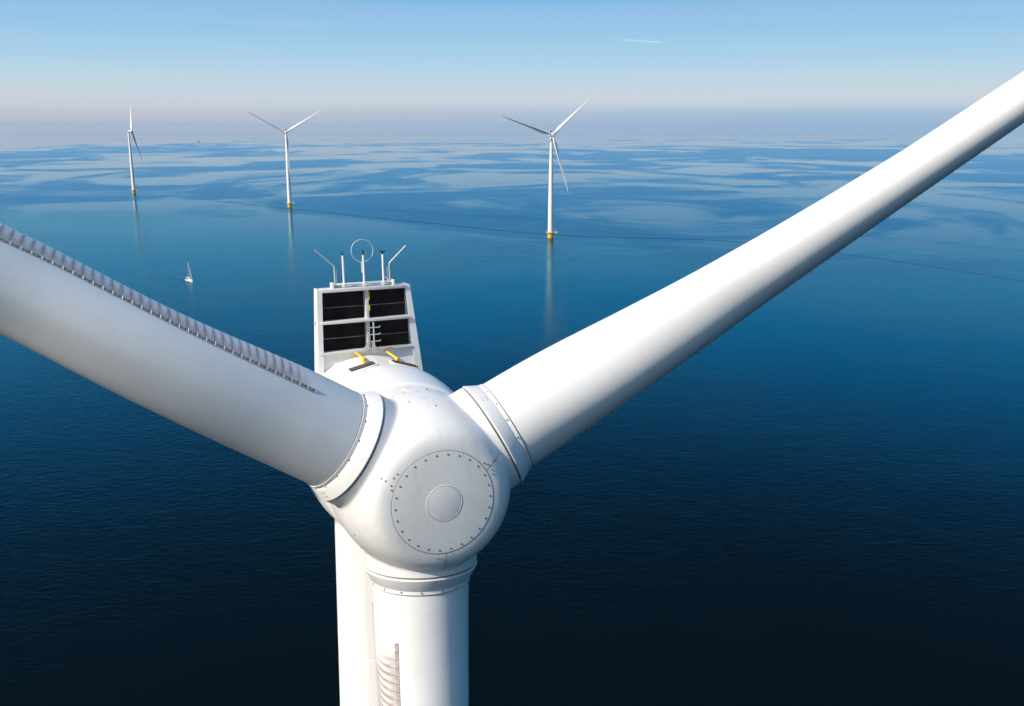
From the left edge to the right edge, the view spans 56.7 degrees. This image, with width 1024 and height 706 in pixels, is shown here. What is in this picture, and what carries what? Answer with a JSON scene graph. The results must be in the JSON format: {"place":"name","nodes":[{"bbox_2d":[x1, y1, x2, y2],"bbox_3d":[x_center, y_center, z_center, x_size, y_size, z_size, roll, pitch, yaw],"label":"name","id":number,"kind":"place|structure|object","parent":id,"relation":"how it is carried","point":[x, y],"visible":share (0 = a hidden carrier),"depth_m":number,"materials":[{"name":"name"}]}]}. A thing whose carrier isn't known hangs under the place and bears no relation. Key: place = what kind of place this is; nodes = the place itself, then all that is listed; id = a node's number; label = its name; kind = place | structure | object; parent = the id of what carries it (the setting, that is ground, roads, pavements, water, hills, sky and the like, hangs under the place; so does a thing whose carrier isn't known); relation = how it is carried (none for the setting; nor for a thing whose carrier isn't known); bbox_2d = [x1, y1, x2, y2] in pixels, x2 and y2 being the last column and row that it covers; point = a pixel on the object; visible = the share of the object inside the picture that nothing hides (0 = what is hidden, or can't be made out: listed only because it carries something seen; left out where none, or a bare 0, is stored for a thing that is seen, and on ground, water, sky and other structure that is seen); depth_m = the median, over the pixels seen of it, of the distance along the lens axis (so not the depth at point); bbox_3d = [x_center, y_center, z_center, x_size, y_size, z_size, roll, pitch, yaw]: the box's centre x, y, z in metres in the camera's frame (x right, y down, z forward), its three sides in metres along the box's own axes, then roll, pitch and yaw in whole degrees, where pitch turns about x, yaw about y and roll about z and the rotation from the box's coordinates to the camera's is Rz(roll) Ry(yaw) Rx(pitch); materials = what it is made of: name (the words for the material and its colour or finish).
{"place":"outdoors","nodes":[
{"label":"outdoors","id":0,"kind":"place"},
{"bbox_2d":[0,131,1023,705],"bbox_3d":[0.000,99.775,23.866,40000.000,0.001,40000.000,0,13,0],"label":"sea","id":1,"kind":"structure","parent":0,"point":[806,489],"depth_m":316.21,"materials":[{"name":"liquid"}]},
{"bbox_2d":[128,104,141,192],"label":"wind turbine","id":2,"kind":"object","parent":1,"relation":"in","point":[133,189],"visible":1,"depth_m":1479.32,"materials":[{"name":"paint"}]},
{"bbox_2d":[185,265,192,282],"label":"sailing boat","id":3,"kind":"object","parent":1,"relation":"on","point":[189,280],"visible":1,"depth_m":640.35,"materials":[{"name":"white paint"}]},
{"bbox_2d":[248,109,321,206],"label":"wind turbine","id":4,"kind":"object","parent":1,"relation":"in","point":[289,202],"visible":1,"depth_m":1214.20,"materials":[{"name":"paint"}]},
{"bbox_2d":[0,71,1023,705],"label":"wind turbine","id":5,"kind":"object","parent":1,"relation":"in","point":[390,451],"visible":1,"depth_m":20.26,"materials":[{"name":"paint"}]},
{"bbox_2d":[502,94,593,237],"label":"wind turbine","id":6,"kind":"object","parent":1,"relation":"in","point":[550,231],"visible":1,"depth_m":876.77,"materials":[{"name":"paint"}]},
{"bbox_2d":[0,0,1023,131],"label":"sky","id":7,"kind":"structure","parent":0,"point":[66,65],"materials":[{"name":"blue"}]}
]}

